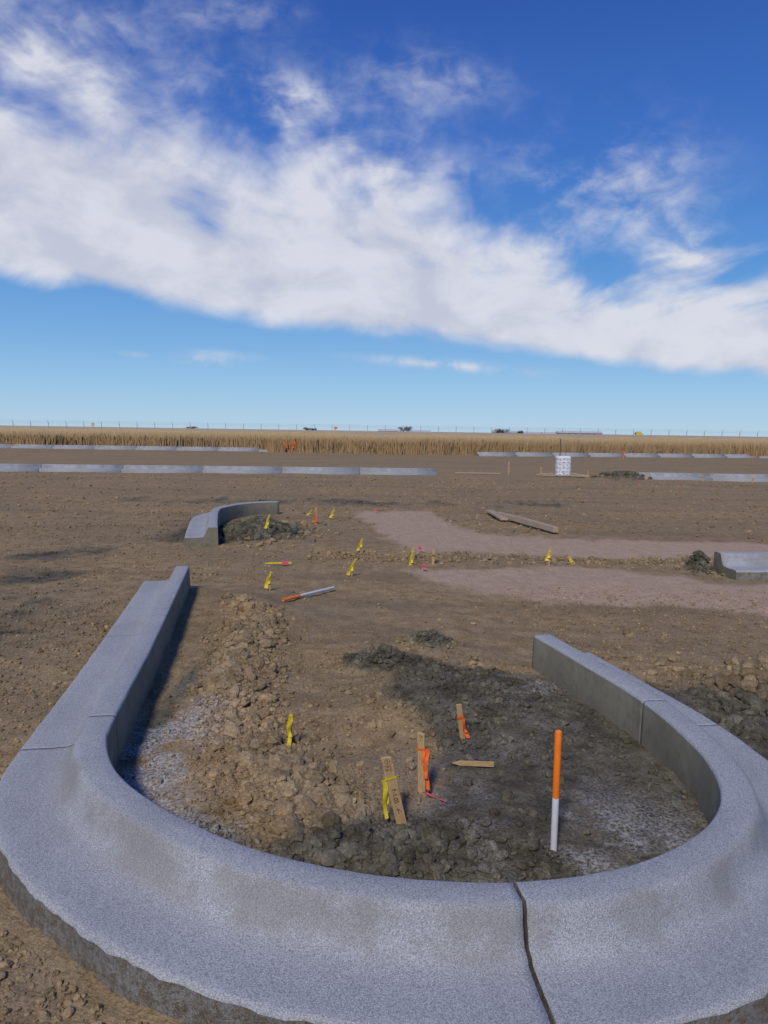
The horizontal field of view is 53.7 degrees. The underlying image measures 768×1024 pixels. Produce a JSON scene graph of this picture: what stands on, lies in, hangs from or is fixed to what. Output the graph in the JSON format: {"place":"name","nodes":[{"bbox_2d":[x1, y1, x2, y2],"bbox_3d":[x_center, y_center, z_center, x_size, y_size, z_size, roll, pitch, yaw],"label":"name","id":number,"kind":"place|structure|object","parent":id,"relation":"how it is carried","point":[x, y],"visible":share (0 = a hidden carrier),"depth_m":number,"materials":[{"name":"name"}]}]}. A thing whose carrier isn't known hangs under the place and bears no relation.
{"place":"outdoors","nodes":[
{"label":"outdoors","id":0,"kind":"place"},
{"bbox_2d":[0,597,128,1016],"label":"gravel","id":1,"kind":"structure","parent":0,"point":[6,1010],"depth_m":5.35,"materials":[{"name":"brown gravel"}]},
{"bbox_2d":[0,924,148,1023],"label":"gravel","id":2,"kind":"structure","parent":0,"point":[66,1014],"depth_m":2.16,"materials":[{"name":"gravel"}]},
{"bbox_2d":[0,425,767,1023],"bbox_3d":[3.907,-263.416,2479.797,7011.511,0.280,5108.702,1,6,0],"label":"dirt ground","id":3,"kind":"structure","parent":0,"point":[406,529],"depth_m":7.08,"materials":[{"name":"brown soil"}]},
{"bbox_2d":[0,444,266,451],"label":"concrete curb","id":4,"kind":"structure","parent":3,"relation":"on","point":[99,447],"depth_m":55.44,"materials":[{"name":"grey concrete"}]},
{"bbox_2d":[0,521,297,765],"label":"gravel","id":5,"kind":"structure","parent":3,"relation":"on","point":[32,691],"depth_m":8.63,"materials":[{"name":"brown gravel"}]},
{"bbox_2d":[0,464,436,475],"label":"concrete curb","id":6,"kind":"structure","parent":3,"relation":"on","point":[194,469],"depth_m":28.16,"materials":[{"name":"grey concrete"}]},
{"bbox_2d":[183,501,278,545],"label":"concrete curb","id":7,"kind":"structure","parent":3,"relation":"on","point":[202,529],"depth_m":13.04,"materials":[{"name":"grey concrete"}]},
{"bbox_2d":[182,515,350,549],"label":"soil clods","id":8,"kind":"object","parent":3,"relation":"on","point":[249,527],"visible":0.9,"depth_m":11.70,"materials":[{"name":"brown soil"}]},
{"bbox_2d":[264,515,269,528],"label":"survey stake","id":9,"kind":"object","parent":3,"relation":"on","point":[267,521],"visible":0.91,"depth_m":11.47,"materials":[{"name":"yellow plastic"}]},
{"bbox_2d":[264,571,271,590],"bbox_3d":[-1.163,0.717,7.578,0.072,0.258,0.044,4,6,0],"label":"survey stake","id":10,"kind":"object","parent":3,"relation":"on","point":[268,581],"visible":0.88,"depth_m":7.57,"materials":[{"name":"yellow plastic"}]},
{"bbox_2d":[265,561,291,564],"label":"survey stake","id":11,"kind":"object","parent":3,"relation":"on","point":[284,562],"visible":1,"depth_m":9.28,"materials":[{"name":"yellow wood"}]},
{"bbox_2d":[141,596,429,873],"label":"clay clods","id":12,"kind":"object","parent":3,"relation":"on","point":[258,774],"visible":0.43,"depth_m":3.61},
{"bbox_2d":[287,713,292,745],"bbox_3d":[-0.467,1.106,3.748,0.028,0.229,0.036,3,6,0],"label":"survey stake","id":13,"kind":"object","parent":3,"relation":"on","point":[289,724],"visible":0.85,"depth_m":3.74,"materials":[{"name":"yellow plastic"}]},
{"bbox_2d":[178,592,408,873],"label":"clay clods","id":14,"kind":"object","parent":3,"relation":"on","point":[280,766],"visible":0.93,"depth_m":3.50,"materials":[{"name":"brown soil"}]},
{"bbox_2d":[282,586,334,600],"bbox_3d":[-0.727,0.799,7.453,0.030,0.031,0.945,4,3,26],"label":"marker post","id":15,"kind":"object","parent":3,"relation":"on","point":[307,594],"visible":1,"depth_m":7.40,"materials":[{"name":"white paint"}]},
{"bbox_2d":[315,507,316,523],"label":"survey stake","id":16,"kind":"object","parent":3,"relation":"on","point":[315,515],"visible":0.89,"depth_m":13.37,"materials":[{"name":"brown wood"}]},
{"bbox_2d":[346,559,355,576],"bbox_3d":[-0.380,0.657,8.666,0.072,0.268,0.045,13,6,-1],"label":"survey stake","id":17,"kind":"object","parent":3,"relation":"on","point":[351,568],"visible":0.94,"depth_m":8.66,"materials":[{"name":"yellow plastic"}]},
{"bbox_2d":[357,538,362,552],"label":"survey stake","id":18,"kind":"object","parent":3,"relation":"on","point":[360,544],"visible":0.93,"depth_m":10.26,"materials":[{"name":"yellow plastic"}]},
{"bbox_2d":[0,566,767,1023],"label":"concrete curb","id":19,"kind":"structure","parent":3,"relation":"on","point":[112,880],"depth_m":2.28,"materials":[{"name":"grey concrete"}]},
{"bbox_2d":[0,471,767,541],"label":"soil clods","id":20,"kind":"object","parent":3,"relation":"on","point":[442,502],"visible":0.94,"depth_m":18.59,"materials":[{"name":"brown soil"}]},
{"bbox_2d":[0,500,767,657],"bbox_3d":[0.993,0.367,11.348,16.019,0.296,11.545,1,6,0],"label":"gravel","id":21,"kind":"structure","parent":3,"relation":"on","point":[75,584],"depth_m":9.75,"materials":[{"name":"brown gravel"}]},
{"bbox_2d":[0,420,767,439],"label":"chain link fence","id":22,"kind":"object","parent":3,"relation":"on","point":[367,427],"visible":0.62,"depth_m":111.31,"materials":[{"name":"metal"}]},
{"bbox_2d":[298,643,471,676],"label":"soil clods","id":23,"kind":"object","parent":3,"relation":"on","point":[389,651],"visible":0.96,"depth_m":5.06,"materials":[{"name":"brown soil"}]},
{"bbox_2d":[381,756,406,823],"bbox_3d":[0.029,1.146,3.024,0.084,0.364,0.040,-13,11,-4],"label":"survey stake","id":24,"kind":"object","parent":3,"relation":"on","point":[390,783],"visible":1,"depth_m":3.02,"materials":[{"name":"beige wood"}]},
{"bbox_2d":[120,589,700,880],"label":"soil pebbles","id":25,"kind":"object","parent":3,"relation":"on","point":[496,802],"visible":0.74,"depth_m":3.83,"materials":[{"name":"brown soil"}]},
{"bbox_2d":[122,634,699,854],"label":"soil clods","id":26,"kind":"object","parent":3,"relation":"on","point":[361,775],"visible":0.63,"depth_m":3.86,"materials":[{"name":"brown soil"}]},
{"bbox_2d":[409,547,413,564],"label":"survey stake","id":27,"kind":"object","parent":3,"relation":"on","point":[411,560],"visible":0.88,"depth_m":9.46,"materials":[{"name":"yellow plastic"}]},
{"bbox_2d":[206,790,631,882],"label":"soil clods","id":28,"kind":"object","parent":3,"relation":"on","point":[382,844],"visible":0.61,"depth_m":2.78,"materials":[{"name":"soil"}]},
{"bbox_2d":[416,731,444,801],"bbox_3d":[0.198,1.129,3.271,0.040,0.333,0.167,-4,8,-39],"label":"survey stake","id":29,"kind":"object","parent":3,"relation":"on","point":[423,778],"visible":1,"depth_m":3.30,"materials":[{"name":"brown wood"}]},
{"bbox_2d":[431,549,434,563],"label":"survey stake","id":30,"kind":"object","parent":3,"relation":"on","point":[433,556],"visible":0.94,"depth_m":9.56,"materials":[{"name":"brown wood"}]},
{"bbox_2d":[395,629,474,651],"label":"soil clods","id":31,"kind":"object","parent":3,"relation":"on","point":[416,636],"visible":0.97,"depth_m":5.56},
{"bbox_2d":[456,704,469,738],"bbox_3d":[0.405,1.098,3.879,0.049,0.249,0.035,-10,9,-19],"label":"survey stake","id":32,"kind":"object","parent":3,"relation":"on","point":[463,732],"visible":0.88,"depth_m":3.87,"materials":[{"name":"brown wood"}]},
{"bbox_2d":[452,760,493,766],"bbox_3d":[0.423,1.194,3.602,0.199,0.024,0.010,0,6,5],"label":"survey stake","id":33,"kind":"object","parent":3,"relation":"on","point":[477,763],"visible":1,"depth_m":3.60,"materials":[{"name":"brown wood"}]},
{"bbox_2d":[270,636,676,845],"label":"soil clods","id":34,"kind":"object","parent":3,"relation":"on","point":[478,670],"visible":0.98,"depth_m":4.17,"materials":[{"name":"brown soil"}]},
{"bbox_2d":[455,472,500,473],"bbox_3d":[3.723,-1.543,30.151,1.803,0.050,0.120,1,6,3],"label":"timber board","id":35,"kind":"object","parent":3,"relation":"on","point":[477,473],"visible":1,"depth_m":30.11,"materials":[{"name":"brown wood"}]},
{"bbox_2d":[485,510,507,520],"bbox_3d":[2.184,0.051,14.786,0.140,0.050,1.602,1,6,-2],"label":"timber plank","id":36,"kind":"object","parent":3,"relation":"on","point":[493,513],"visible":0.91,"depth_m":14.48,"materials":[{"name":"wood"}]},
{"bbox_2d":[496,512,557,532],"bbox_3d":[2.498,0.162,13.515,0.090,0.100,2.425,-1,6,-14],"label":"timber plank","id":37,"kind":"object","parent":36,"relation":"on","point":[540,525],"visible":0.88,"depth_m":13.17,"materials":[{"name":"wood"}]},
{"bbox_2d":[305,546,713,569],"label":"soil clods","id":38,"kind":"object","parent":3,"relation":"on","point":[650,559],"visible":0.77,"depth_m":9.93,"materials":[{"name":"brown soil"}]},
{"bbox_2d":[545,546,550,564],"bbox_3d":[2.052,0.579,9.509,0.078,0.298,0.045,2,6,0],"label":"survey stake","id":39,"kind":"object","parent":3,"relation":"on","point":[548,558],"visible":0.93,"depth_m":9.51,"materials":[{"name":"yellow plastic"}]},
{"bbox_2d":[550,730,561,851],"bbox_3d":[0.638,1.073,2.821,0.025,0.545,0.026,2,8,11],"label":"marker post","id":40,"kind":"object","parent":3,"relation":"on","point":[556,788],"visible":0.78,"depth_m":2.81,"materials":[{"name":"white paint"}]},
{"bbox_2d":[555,456,570,474],"bbox_3d":[6.927,-1.784,29.355,0.567,0.772,0.558,1,6,0],"label":"white wrapped bundle","id":41,"kind":"object","parent":3,"relation":"on","point":[562,465],"visible":0.94,"depth_m":29.12,"materials":[{"name":"white plastic"}]},
{"bbox_2d":[542,475,588,476],"bbox_3d":[6.971,-1.376,28.756,1.924,0.050,0.120,2,6,9],"label":"timber board","id":42,"kind":"object","parent":3,"relation":"on","point":[567,475],"visible":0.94,"depth_m":28.70,"materials":[{"name":"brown wood"}]},
{"bbox_2d":[567,556,575,563],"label":"survey stake","id":43,"kind":"object","parent":3,"relation":"on","point":[571,559],"visible":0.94,"depth_m":9.66,"materials":[{"name":"yellow plastic"}]},
{"bbox_2d":[584,470,651,481],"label":"soil clods","id":44,"kind":"object","parent":3,"relation":"on","point":[621,474],"visible":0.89,"depth_m":28.07,"materials":[{"name":"brown soil"}]},
{"bbox_2d":[476,452,767,457],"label":"concrete curb","id":45,"kind":"structure","parent":3,"relation":"on","point":[529,454],"depth_m":55.20,"materials":[{"name":"grey concrete"}]},
{"bbox_2d":[530,628,767,749],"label":"soil clods","id":46,"kind":"object","parent":3,"relation":"on","point":[727,722],"visible":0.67,"depth_m":4.87,"materials":[{"name":"brown soil"}]},
{"bbox_2d":[673,550,725,577],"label":"soil clods","id":47,"kind":"object","parent":3,"relation":"on","point":[698,554],"visible":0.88,"depth_m":9.13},
{"bbox_2d":[636,472,767,481],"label":"concrete curb","id":48,"kind":"structure","parent":3,"relation":"on","point":[713,477],"depth_m":28.09,"materials":[{"name":"grey concrete"}]},
{"bbox_2d":[692,659,767,705],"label":"soil clods","id":49,"kind":"object","parent":3,"relation":"on","point":[757,670],"visible":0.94,"depth_m":4.93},
{"bbox_2d":[713,551,767,580],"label":"concrete curb","id":50,"kind":"structure","parent":3,"relation":"on","point":[741,565],"depth_m":9.01,"materials":[{"name":"grey concrete"}]},
{"bbox_2d":[0,425,767,457],"bbox_3d":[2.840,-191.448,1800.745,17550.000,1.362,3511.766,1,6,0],"label":"dry grass field","id":51,"kind":"structure","parent":0,"point":[380,433],"depth_m":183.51,"materials":[{"name":"beige plant"}]},
{"bbox_2d":[0,0,767,436],"label":"sky","id":52,"kind":"structure","parent":0,"point":[423,214],"materials":[{"name":"blue"}]},
{"bbox_2d":[556,433,601,434],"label":"walls","id":53,"kind":"structure","parent":0,"point":[582,433],"depth_m":590.62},
{"bbox_2d":[556,431,602,433],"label":"roof","id":54,"kind":"structure","parent":53,"relation":"on","point":[578,432],"depth_m":593.15,"materials":[{"name":"white metal"}]},
{"bbox_2d":[505,585,767,755],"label":"gravel","id":55,"kind":"structure","parent":0,"point":[709,640],"depth_m":6.61,"materials":[{"name":"brown gravel"}]},
{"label":"walls","id":56,"kind":"object","parent":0,"visible":0},
{"bbox_2d":[378,429,397,430],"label":"roof","id":57,"kind":"structure","parent":56,"relation":"on","point":[388,429],"depth_m":593.74,"materials":[{"name":"white metal"}]},
{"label":"walls","id":58,"kind":"object","parent":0,"visible":0},
{"bbox_2d":[397,430,430,431],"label":"roof","id":59,"kind":"structure","parent":58,"relation":"on","point":[415,431],"depth_m":592.45,"materials":[{"name":"white metal"}]},
{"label":"walls","id":60,"kind":"object","parent":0,"visible":0},
{"bbox_2d":[523,432,540,433],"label":"roof","id":61,"kind":"structure","parent":60,"relation":"on","point":[532,432],"depth_m":593.50,"materials":[{"name":"white metal"}]}
]}

